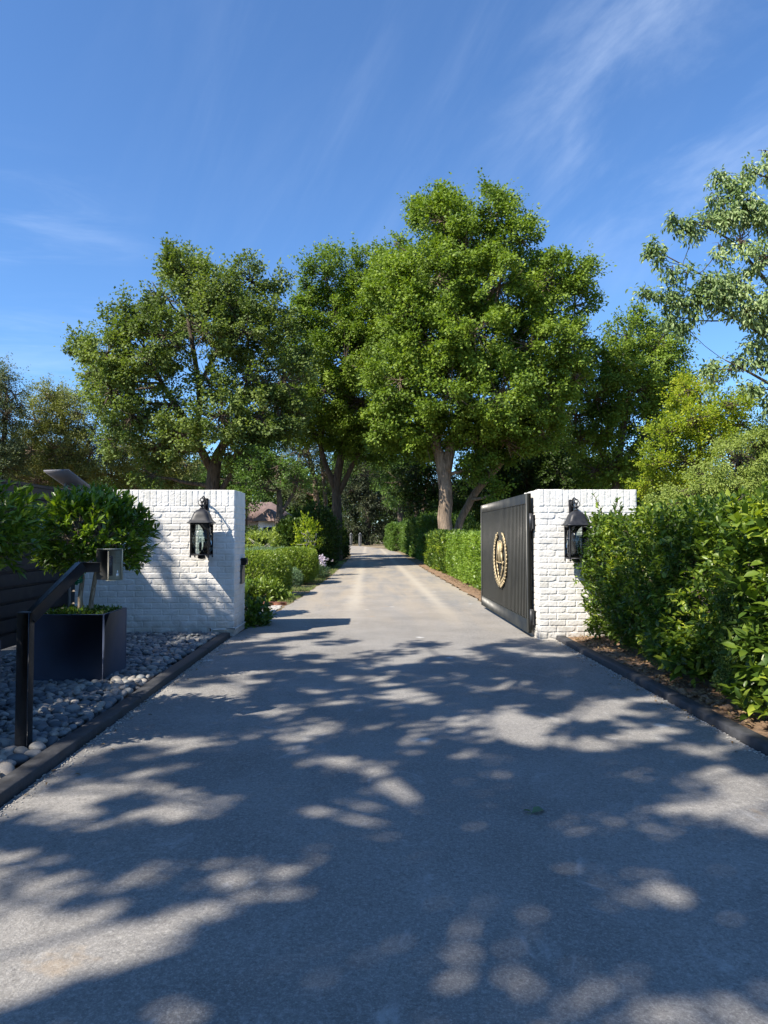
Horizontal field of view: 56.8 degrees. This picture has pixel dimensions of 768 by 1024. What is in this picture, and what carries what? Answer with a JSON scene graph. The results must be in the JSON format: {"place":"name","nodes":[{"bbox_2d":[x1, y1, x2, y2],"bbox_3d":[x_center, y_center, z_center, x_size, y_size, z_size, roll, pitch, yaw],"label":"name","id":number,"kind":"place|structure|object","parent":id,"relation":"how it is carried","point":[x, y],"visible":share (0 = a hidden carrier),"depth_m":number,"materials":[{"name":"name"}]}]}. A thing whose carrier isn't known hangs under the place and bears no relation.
{"place":"outdoors","nodes":[
{"label":"outdoors","id":0,"kind":"place"},
{"bbox_2d":[0,546,767,1023],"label":"driveway","id":1,"kind":"structure","parent":0,"point":[316,804],"depth_m":2.98,"materials":[{"name":"asphalt"}]},
{"bbox_2d":[0,639,767,817],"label":"grit","id":2,"kind":"object","parent":1,"relation":"on","point":[195,664],"visible":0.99,"depth_m":5.13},
{"bbox_2d":[25,634,761,794],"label":"leaf litter","id":3,"kind":"object","parent":1,"relation":"on","point":[736,715],"visible":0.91,"depth_m":5.83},
{"bbox_2d":[524,806,542,813],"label":"fallen leaf","id":4,"kind":"object","parent":1,"relation":"on","point":[536,809],"visible":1,"depth_m":3.30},
{"bbox_2d":[15,540,752,768],"bbox_3d":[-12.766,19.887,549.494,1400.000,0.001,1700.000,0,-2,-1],"label":"ground","id":5,"kind":"structure","parent":0,"point":[309,584],"depth_m":20.05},
{"bbox_2d":[0,762,14,778],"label":"river pebble","id":6,"kind":"object","parent":5,"relation":"on","point":[6,768],"visible":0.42,"depth_m":3.78,"materials":[{"name":"stone"}]},
{"bbox_2d":[0,759,16,766],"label":"river pebble","id":7,"kind":"object","parent":5,"relation":"on","point":[13,762],"visible":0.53,"depth_m":3.89,"materials":[{"name":"stone"}]},
{"bbox_2d":[7,753,28,765],"bbox_3d":[-2.068,1.396,4.000,0.121,0.070,0.090,6,-20,-31],"label":"river pebble","id":8,"kind":"object","parent":5,"relation":"on","point":[20,758],"visible":0.67,"depth_m":3.98,"materials":[{"name":"stone"}]},
{"bbox_2d":[0,352,41,481],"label":"tree","id":9,"kind":"object","parent":5,"relation":"on","point":[13,450],"visible":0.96,"depth_m":37.23,"materials":[{"name":"green plant"}]},
{"bbox_2d":[24,749,41,759],"bbox_3d":[-2.030,1.401,4.097,0.120,0.059,0.087,-8,-1,26],"label":"river pebble","id":10,"kind":"object","parent":5,"relation":"on","point":[31,753],"visible":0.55,"depth_m":4.07,"materials":[{"name":"stone"}]},
{"bbox_2d":[45,735,57,747],"bbox_3d":[-2.041,1.407,4.342,0.077,0.052,0.106,-2,22,13],"label":"river pebble","id":11,"kind":"object","parent":5,"relation":"on","point":[53,739],"visible":0.65,"depth_m":4.33,"materials":[{"name":"stone"}]},
{"bbox_2d":[1,645,101,695],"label":"pebble bed","id":12,"kind":"object","parent":5,"relation":"on","point":[8,650],"visible":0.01,"depth_m":7.97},
{"bbox_2d":[0,640,0,669],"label":"planter","id":13,"kind":"object","parent":12,"relation":"on","point":[0,654],"visible":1,"depth_m":4.61,"materials":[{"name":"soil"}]},
{"bbox_2d":[0,472,52,578],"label":"potted tree","id":14,"kind":"object","parent":13,"relation":"in","point":[19,514],"visible":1,"depth_m":4.39,"materials":[{"name":"green plant"}]},
{"bbox_2d":[14,746,28,753],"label":"river pebble","id":15,"kind":"object","parent":12,"relation":"on","point":[21,749],"visible":0.61,"depth_m":4.10,"materials":[{"name":"stone"}]},
{"bbox_2d":[0,479,75,649],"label":"slat fence","id":16,"kind":"object","parent":12,"relation":"on","point":[19,594],"visible":0.19,"depth_m":7.77,"materials":[{"name":"wood"}]},
{"bbox_2d":[42,727,52,732],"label":"river pebble","id":17,"kind":"object","parent":12,"relation":"on","point":[48,729],"visible":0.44,"depth_m":4.51,"materials":[{"name":"stone"}]},
{"bbox_2d":[47,704,62,711],"bbox_3d":[-2.372,1.425,5.126,0.116,0.069,0.082,-6,4,-41],"label":"river pebble","id":18,"kind":"object","parent":12,"relation":"on","point":[51,707],"visible":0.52,"depth_m":5.10,"materials":[{"name":"stone"}]},
{"bbox_2d":[51,707,65,713],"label":"river pebble","id":19,"kind":"object","parent":12,"relation":"on","point":[55,710],"visible":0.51,"depth_m":5.05,"materials":[{"name":"stone"}]},
{"bbox_2d":[54,715,67,720],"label":"river pebble","id":20,"kind":"object","parent":12,"relation":"on","point":[60,717],"visible":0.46,"depth_m":4.83,"materials":[{"name":"stone"}]},
{"bbox_2d":[44,469,90,607],"bbox_3d":[-3.946,0.545,8.945,0.401,2.116,0.638,0,-2,4],"label":"solar panel","id":21,"kind":"object","parent":12,"relation":"on","point":[65,477],"visible":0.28,"depth_m":8.86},
{"bbox_2d":[15,548,122,749],"bbox_3d":[-2.002,0.837,4.433,0.221,1.207,0.694,-1,-2,37],"label":"keypad stand","id":22,"kind":"object","parent":12,"relation":"on","point":[107,565],"visible":0.94,"depth_m":4.25,"materials":[{"name":"black metal"}]},
{"bbox_2d":[33,607,126,680],"bbox_3d":[-2.725,1.204,6.401,0.600,0.625,0.600,0,-2,-1],"label":"planter","id":23,"kind":"object","parent":12,"relation":"on","point":[87,647],"visible":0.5,"depth_m":6.11,"materials":[{"name":"metal"}]},
{"bbox_2d":[44,604,121,613],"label":"ground cover","id":24,"kind":"object","parent":23,"relation":"in","point":[74,609],"visible":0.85,"depth_m":6.34,"materials":[{"name":"green plant"}]},
{"bbox_2d":[28,481,162,612],"bbox_3d":[-2.643,0.325,6.450,1.196,1.249,1.224,0,-2,-1],"label":"potted tree","id":25,"kind":"object","parent":23,"relation":"in","point":[101,523],"visible":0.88,"depth_m":6.22,"materials":[{"name":"green plant"}]},
{"bbox_2d":[91,701,105,707],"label":"river pebble","id":26,"kind":"object","parent":12,"relation":"on","point":[100,704],"visible":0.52,"depth_m":5.19,"materials":[{"name":"stone"}]},
{"bbox_2d":[0,631,218,766],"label":"river pebbles","id":27,"kind":"object","parent":12,"relation":"on","point":[162,652],"visible":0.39,"depth_m":6.58,"materials":[{"name":"stone"}]},
{"bbox_2d":[0,738,11,747],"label":"river pebble","id":28,"kind":"object","parent":27,"relation":"on","point":[4,742],"visible":0.49,"depth_m":4.23,"materials":[{"name":"stone"}]},
{"bbox_2d":[0,746,15,754],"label":"river pebble","id":29,"kind":"object","parent":27,"relation":"on","point":[6,749],"visible":0.56,"depth_m":4.09,"materials":[{"name":"stone"}]},
{"bbox_2d":[29,741,45,750],"bbox_3d":[-2.048,1.393,4.203,0.117,0.062,0.084,6,-4,29],"label":"river pebble","id":30,"kind":"object","parent":27,"relation":"on","point":[39,745],"visible":0.67,"depth_m":4.18,"materials":[{"name":"stone"}]},
{"bbox_2d":[33,721,47,725],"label":"river pebble","id":31,"kind":"object","parent":27,"relation":"on","point":[35,723],"visible":0.35,"depth_m":4.68,"materials":[{"name":"stone"}]},
{"bbox_2d":[34,737,47,743],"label":"river pebble","id":32,"kind":"object","parent":27,"relation":"on","point":[43,740],"visible":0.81,"depth_m":4.26,"materials":[{"name":"stone"}]},
{"bbox_2d":[35,723,48,731],"bbox_3d":[-2.211,1.409,4.590,0.094,0.073,0.126,7,2,-16],"label":"river pebble","id":33,"kind":"object","parent":27,"relation":"on","point":[40,727],"visible":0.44,"depth_m":4.56,"materials":[{"name":"stone"}]},
{"bbox_2d":[36,703,50,707],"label":"river pebble","id":34,"kind":"object","parent":27,"relation":"on","point":[43,705],"visible":0.44,"depth_m":5.15,"materials":[{"name":"stone"}]},
{"bbox_2d":[49,721,61,727],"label":"river pebble","id":35,"kind":"object","parent":27,"relation":"on","point":[54,723],"visible":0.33,"depth_m":4.65,"materials":[{"name":"stone"}]},
{"bbox_2d":[58,730,67,737],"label":"river pebble","id":36,"kind":"object","parent":27,"relation":"on","point":[62,733],"visible":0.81,"depth_m":4.48,"materials":[{"name":"stone"}]},
{"bbox_2d":[65,713,78,717],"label":"river pebble","id":37,"kind":"object","parent":27,"relation":"on","point":[74,715],"visible":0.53,"depth_m":4.89,"materials":[{"name":"stone"}]},
{"bbox_2d":[65,704,80,712],"bbox_3d":[-2.243,1.425,5.120,0.095,0.080,0.135,-1,-5,14],"label":"river pebble","id":38,"kind":"object","parent":27,"relation":"on","point":[73,707],"visible":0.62,"depth_m":5.09,"materials":[{"name":"stone"}]},
{"bbox_2d":[72,720,81,727],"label":"river pebble","id":39,"kind":"object","parent":27,"relation":"on","point":[78,723],"visible":0.8,"depth_m":4.72,"materials":[{"name":"stone"}]},
{"bbox_2d":[77,700,90,705],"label":"river pebble","id":40,"kind":"object","parent":27,"relation":"on","point":[86,702],"visible":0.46,"depth_m":5.26,"materials":[{"name":"stone"}]},
{"bbox_2d":[86,686,97,692],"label":"river pebble","id":41,"kind":"object","parent":27,"relation":"on","point":[90,689],"visible":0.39,"depth_m":5.74,"materials":[{"name":"stone"}]},
{"bbox_2d":[103,701,112,709],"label":"river pebble","id":42,"kind":"object","parent":27,"relation":"on","point":[108,705],"visible":0.55,"depth_m":5.26,"materials":[{"name":"stone"}]},
{"bbox_2d":[117,690,126,696],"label":"river pebble","id":43,"kind":"object","parent":27,"relation":"on","point":[123,693],"visible":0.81,"depth_m":5.62,"materials":[{"name":"stone"}]},
{"bbox_2d":[7,372,126,554],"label":"tree","id":44,"kind":"object","parent":5,"relation":"on","point":[58,404],"visible":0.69,"depth_m":40.25,"materials":[{"name":"green plant"}]},
{"bbox_2d":[68,724,76,731],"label":"river pebble","id":45,"kind":"object","parent":5,"relation":"on","point":[72,727],"visible":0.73,"depth_m":4.66,"materials":[{"name":"stone"}]},
{"bbox_2d":[68,718,83,724],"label":"river pebble","id":46,"kind":"object","parent":5,"relation":"on","point":[74,719],"visible":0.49,"depth_m":4.79,"materials":[{"name":"stone"}]},
{"bbox_2d":[79,709,93,717],"bbox_3d":[-2.089,1.429,4.989,0.122,0.070,0.090,23,27,29],"label":"river pebble","id":47,"kind":"object","parent":5,"relation":"on","point":[87,712],"visible":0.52,"depth_m":4.97,"materials":[{"name":"stone"}]},
{"bbox_2d":[102,697,116,704],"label":"river pebble","id":48,"kind":"object","parent":5,"relation":"on","point":[112,700],"visible":0.55,"depth_m":5.37,"materials":[{"name":"stone"}]},
{"bbox_2d":[0,633,229,807],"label":"edging board","id":49,"kind":"object","parent":5,"relation":"on","point":[19,779],"visible":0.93,"depth_m":4.53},
{"bbox_2d":[123,688,132,696],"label":"river pebble","id":50,"kind":"object","parent":5,"relation":"on","point":[129,691],"visible":0.61,"depth_m":5.68,"materials":[{"name":"stone"}]},
{"bbox_2d":[87,429,204,489],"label":"tree","id":51,"kind":"object","parent":5,"relation":"on","point":[177,472],"visible":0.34,"depth_m":44.08,"materials":[{"name":"green plant"}]},
{"bbox_2d":[74,490,244,635],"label":"brick wall","id":52,"kind":"structure","parent":5,"relation":"on","point":[173,586],"depth_m":9.22,"materials":[{"name":"brick"}]},
{"bbox_2d":[187,496,215,558],"bbox_3d":[-2.313,0.194,9.047,0.318,0.809,0.388,0,-2,-1],"label":"wall lantern","id":53,"kind":"object","parent":52,"relation":"attached to","point":[202,517],"depth_m":8.94,"materials":[{"name":"metal"}]},
{"bbox_2d":[209,622,245,631],"bbox_3d":[-2.094,1.564,9.529,0.348,0.118,0.755,0,-2,-1],"label":"conduit","id":54,"kind":"object","parent":52,"relation":"attached to","point":[227,628],"visible":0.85,"depth_m":9.16,"materials":[{"name":"plastic"}]},
{"bbox_2d":[240,558,247,583],"bbox_3d":[-1.917,0.805,9.746,0.090,0.350,0.220,0,-2,-1],"label":"latch box","id":55,"kind":"object","parent":52,"relation":"attached to","point":[244,561],"visible":1,"depth_m":9.68,"materials":[{"name":"black metal"}]},
{"bbox_2d":[53,232,325,489],"bbox_3d":[-8.215,-4.982,30.009,11.623,14.709,8.142,0,-2,-1],"label":"tree","id":56,"kind":"object","parent":5,"relation":"on","point":[235,312],"visible":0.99,"depth_m":28.23,"materials":[{"name":"green plant"}]},
{"bbox_2d":[173,451,284,529],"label":"tree","id":57,"kind":"object","parent":5,"relation":"on","point":[247,500],"visible":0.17,"depth_m":56.43,"materials":[{"name":"green plant"}]},
{"bbox_2d":[244,579,252,600],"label":"strap leaf plants","id":58,"kind":"object","parent":5,"relation":"on","point":[247,585],"visible":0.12,"depth_m":13.84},
{"bbox_2d":[245,531,262,548],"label":"dark shrub","id":59,"kind":"object","parent":5,"relation":"on","point":[254,539],"visible":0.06,"depth_m":35.58,"materials":[{"name":"green plant"}]},
{"bbox_2d":[245,524,269,544],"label":"dark shrub","id":60,"kind":"object","parent":5,"relation":"on","point":[255,528],"visible":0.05,"depth_m":43.55,"materials":[{"name":"green plant"}]},
{"bbox_2d":[244,594,276,628],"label":"loose shrub","id":61,"kind":"object","parent":5,"relation":"on","point":[253,616],"visible":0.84,"depth_m":10.26,"materials":[{"name":"green plant"}]},
{"bbox_2d":[245,526,281,548],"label":"shrub","id":62,"kind":"object","parent":5,"relation":"on","point":[263,534],"visible":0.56,"depth_m":25.32,"materials":[{"name":"green plant"}]},
{"bbox_2d":[245,549,293,594],"bbox_3d":[-2.918,1.344,15.601,1.850,1.075,1.634,0,-2,-1],"label":"clipped shrub","id":63,"kind":"object","parent":5,"relation":"on","point":[276,563],"visible":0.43,"depth_m":15.21,"materials":[{"name":"green plant"}]},
{"bbox_2d":[245,546,294,576],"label":"strap leaf plants","id":64,"kind":"object","parent":5,"relation":"on","point":[262,547],"visible":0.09,"depth_m":22.61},
{"bbox_2d":[245,574,295,601],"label":"loose shrub","id":65,"kind":"object","parent":5,"relation":"on","point":[263,585],"visible":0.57,"depth_m":14.22,"materials":[{"name":"green plant"}]},
{"bbox_2d":[248,502,292,531],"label":"house","id":66,"kind":"structure","parent":5,"relation":"on","point":[264,517],"depth_m":57.56,"materials":[{"name":"brown tile"}]},
{"bbox_2d":[263,602,286,605],"bbox_3d":[-2.930,1.736,13.436,2.167,0.079,0.114,0,-2,-1],"label":"brick edging","id":67,"kind":"object","parent":5,"relation":"on","point":[280,603],"visible":0.07,"depth_m":13.40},
{"bbox_2d":[229,439,325,544],"bbox_3d":[-4.171,-0.307,27.372,3.766,5.201,2.525,0,-2,6],"label":"tree","id":68,"kind":"object","parent":5,"relation":"on","point":[266,471],"visible":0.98,"depth_m":27.41,"materials":[{"name":"green plant"}]},
{"bbox_2d":[265,514,312,568],"bbox_3d":[-3.608,1.227,27.413,1.884,2.287,2.704,0,-2,-1],"label":"dark shrub","id":69,"kind":"object","parent":5,"relation":"on","point":[284,528],"visible":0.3,"depth_m":26.74,"materials":[{"name":"green plant"}]},
{"bbox_2d":[285,567,303,586],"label":"grey shrub","id":70,"kind":"object","parent":5,"relation":"on","point":[297,576],"visible":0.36,"depth_m":18.16,"materials":[{"name":"blue plant"}]},
{"bbox_2d":[274,546,318,583],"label":"clipped shrub","id":71,"kind":"object","parent":5,"relation":"on","point":[309,565],"visible":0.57,"depth_m":18.97,"materials":[{"name":"green plant"}]},
{"bbox_2d":[246,560,346,602],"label":"grass","id":72,"kind":"structure","parent":5,"relation":"on","point":[301,589],"depth_m":17.45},
{"bbox_2d":[257,334,351,512],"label":"tree","id":73,"kind":"object","parent":5,"relation":"on","point":[309,455],"visible":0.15,"depth_m":41.82,"materials":[{"name":"green plant"}]},
{"bbox_2d":[291,511,322,548],"bbox_3d":[-2.520,1.004,22.946,1.001,2.148,1.134,-1,-2,21],"label":"young tree","id":74,"kind":"object","parent":5,"relation":"on","point":[310,523],"visible":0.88,"depth_m":22.86,"materials":[{"name":"green plant"}]},
{"bbox_2d":[283,499,344,567],"bbox_3d":[-3.030,0.941,29.864,2.887,3.056,4.170,0,-2,-1],"label":"dark shrub","id":75,"kind":"object","parent":5,"relation":"on","point":[331,538],"visible":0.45,"depth_m":29.40,"materials":[{"name":"green plant"}]},
{"bbox_2d":[315,554,332,579],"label":"flower clump","id":76,"kind":"object","parent":5,"relation":"on","point":[325,573],"visible":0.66,"depth_m":21.30,"materials":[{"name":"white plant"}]},
{"bbox_2d":[312,516,350,559],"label":"dark shrub","id":77,"kind":"object","parent":5,"relation":"on","point":[347,546],"visible":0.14,"depth_m":38.76,"materials":[{"name":"green plant"}]},
{"bbox_2d":[278,224,433,560],"bbox_3d":[-1.117,-6.437,37.259,9.430,18.103,8.456,2,-3,-44],"label":"tree","id":78,"kind":"object","parent":5,"relation":"on","point":[346,338],"visible":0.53,"depth_m":35.62,"materials":[{"name":"green plant"}]},
{"bbox_2d":[330,454,413,544],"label":"tree","id":79,"kind":"object","parent":5,"relation":"on","point":[365,498],"visible":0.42,"depth_m":99.44,"materials":[{"name":"green plant"}]},
{"bbox_2d":[308,391,437,548],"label":"tree","id":80,"kind":"object","parent":5,"relation":"on","point":[388,500],"visible":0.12,"depth_m":69.78,"materials":[{"name":"green plant"}]},
{"bbox_2d":[342,507,413,543],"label":"undergrowth","id":81,"kind":"object","parent":5,"relation":"on","point":[376,521],"visible":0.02,"depth_m":111.92,"materials":[{"name":"green plant"}]},
{"bbox_2d":[7,429,765,543],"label":"distant wood","id":82,"kind":"object","parent":5,"relation":"on","point":[224,476],"visible":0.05,"depth_m":119.48,"materials":[{"name":"green plant"}]},
{"bbox_2d":[383,518,403,550],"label":"hedge","id":83,"kind":"object","parent":5,"relation":"on","point":[390,539],"visible":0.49,"depth_m":61.18,"materials":[{"name":"green plant"}]},
{"bbox_2d":[396,510,477,561],"bbox_3d":[2.730,1.652,46.874,3.028,2.923,26.610,0,-2,-1],"label":"hedge","id":84,"kind":"object","parent":5,"relation":"on","point":[412,531],"visible":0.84,"depth_m":38.10,"materials":[{"name":"green plant"}]},
{"bbox_2d":[371,434,502,524],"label":"tree","id":85,"kind":"object","parent":5,"relation":"on","point":[406,492],"visible":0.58,"depth_m":42.62,"materials":[{"name":"green plant"}]},
{"bbox_2d":[416,563,480,600],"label":"verge","id":86,"kind":"structure","parent":5,"relation":"on","point":[443,576],"depth_m":19.77,"materials":[{"name":"soil"}]},
{"bbox_2d":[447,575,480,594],"bbox_3d":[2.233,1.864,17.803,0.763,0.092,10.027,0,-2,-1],"label":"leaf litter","id":87,"kind":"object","parent":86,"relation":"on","point":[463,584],"visible":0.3,"depth_m":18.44,"materials":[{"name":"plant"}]},
{"bbox_2d":[421,528,476,574],"bbox_3d":[2.418,1.479,28.296,1.503,1.702,9.683,0,-2,-1],"label":"hedge","id":88,"kind":"object","parent":5,"relation":"on","point":[434,548],"visible":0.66,"depth_m":26.39,"materials":[{"name":"green plant"}]},
{"bbox_2d":[444,529,480,590],"bbox_3d":[2.585,1.214,18.417,1.168,1.572,10.508,0,-2,-1],"label":"hedge","id":89,"kind":"object","parent":5,"relation":"on","point":[463,556],"visible":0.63,"depth_m":18.77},
{"bbox_2d":[453,522,480,530],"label":"undergrowth","id":90,"kind":"object","parent":5,"relation":"on","point":[476,527],"visible":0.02,"depth_m":49.24,"materials":[{"name":"green plant"}]},
{"bbox_2d":[350,165,616,529],"bbox_3d":[4.287,-6.191,30.356,11.725,17.178,8.943,0,-2,-1],"label":"tree","id":91,"kind":"object","parent":5,"relation":"on","point":[455,304],"visible":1,"depth_m":28.52,"materials":[{"name":"green plant"}]},
{"bbox_2d":[459,404,661,525],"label":"tree","id":92,"kind":"object","parent":5,"relation":"on","point":[543,471],"visible":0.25,"depth_m":41.36,"materials":[{"name":"green plant"}]},
{"bbox_2d":[524,489,636,639],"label":"brick wall","id":93,"kind":"structure","parent":5,"relation":"on","point":[557,598],"depth_m":8.91,"materials":[{"name":"brick"}]},
{"bbox_2d":[481,493,535,632],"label":"driveway gate","id":94,"kind":"structure","parent":93,"relation":"attached to","point":[508,525],"depth_m":10.32,"materials":[{"name":"metal"}]},
{"bbox_2d":[561,497,589,562],"bbox_3d":[2.355,0.219,8.724,0.318,0.809,0.388,0,-2,-1],"label":"wall lantern","id":95,"kind":"object","parent":93,"relation":"attached to","point":[575,521],"depth_m":8.61,"materials":[{"name":"metal"}]},
{"bbox_2d":[558,296,705,489],"bbox_3d":[11.655,-3.882,33.601,7.893,12.739,6.653,0,-2,-1],"label":"tree","id":96,"kind":"object","parent":5,"relation":"on","point":[623,365],"visible":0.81,"depth_m":32.33,"materials":[{"name":"green plant"}]},
{"bbox_2d":[556,635,767,755],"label":"edging board","id":97,"kind":"object","parent":5,"relation":"on","point":[754,740],"visible":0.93,"depth_m":5.44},
{"bbox_2d":[568,636,767,736],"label":"soil strip","id":98,"kind":"object","parent":5,"relation":"on","point":[758,728],"visible":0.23,"depth_m":6.27,"materials":[{"name":"soil"}]},
{"bbox_2d":[571,480,767,719],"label":"hedge","id":99,"kind":"object","parent":98,"relation":"on","point":[726,535],"visible":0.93,"depth_m":5.96,"materials":[{"name":"green plant"}]},
{"bbox_2d":[575,636,767,737],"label":"soil clods","id":100,"kind":"object","parent":98,"relation":"on","point":[712,703],"visible":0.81,"depth_m":5.94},
{"bbox_2d":[618,359,767,505],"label":"tree","id":101,"kind":"object","parent":5,"relation":"on","point":[691,430],"visible":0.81,"depth_m":19.60,"materials":[{"name":"green plant"}]},
{"bbox_2d":[625,148,767,424],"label":"tree","id":102,"kind":"object","parent":5,"relation":"on","point":[722,293],"visible":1,"depth_m":12.58,"materials":[{"name":"green plant"}]},
{"bbox_2d":[641,411,767,565],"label":"tree","id":103,"kind":"object","parent":5,"relation":"on","point":[749,472],"visible":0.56,"depth_m":12.78,"materials":[{"name":"green plant"}]},
{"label":"gravel patch","id":104,"kind":"structure","parent":5,"relation":"on","visible":0},
{"bbox_2d":[247,605,282,625],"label":"gravel","id":105,"kind":"structure","parent":104,"relation":"on","point":[273,609],"depth_m":12.60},
{"bbox_2d":[0,0,767,536],"label":"sky","id":106,"kind":"structure","parent":0,"point":[277,128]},
{"bbox_2d":[638,553,690,672],"bbox_3d":[2.641,0.948,6.595,0.501,1.150,0.609,0,-2,-1],"label":"shrub","id":107,"kind":"object","parent":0,"point":[651,642],"visible":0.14,"depth_m":6.56,"materials":[{"name":"green plant"}]},
{"bbox_2d":[709,577,763,699],"bbox_3d":[2.668,0.980,5.342,0.461,1.002,0.567,0,-2,-1],"label":"shrub","id":108,"kind":"object","parent":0,"point":[724,632],"visible":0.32,"depth_m":5.32,"materials":[{"name":"green plant"}]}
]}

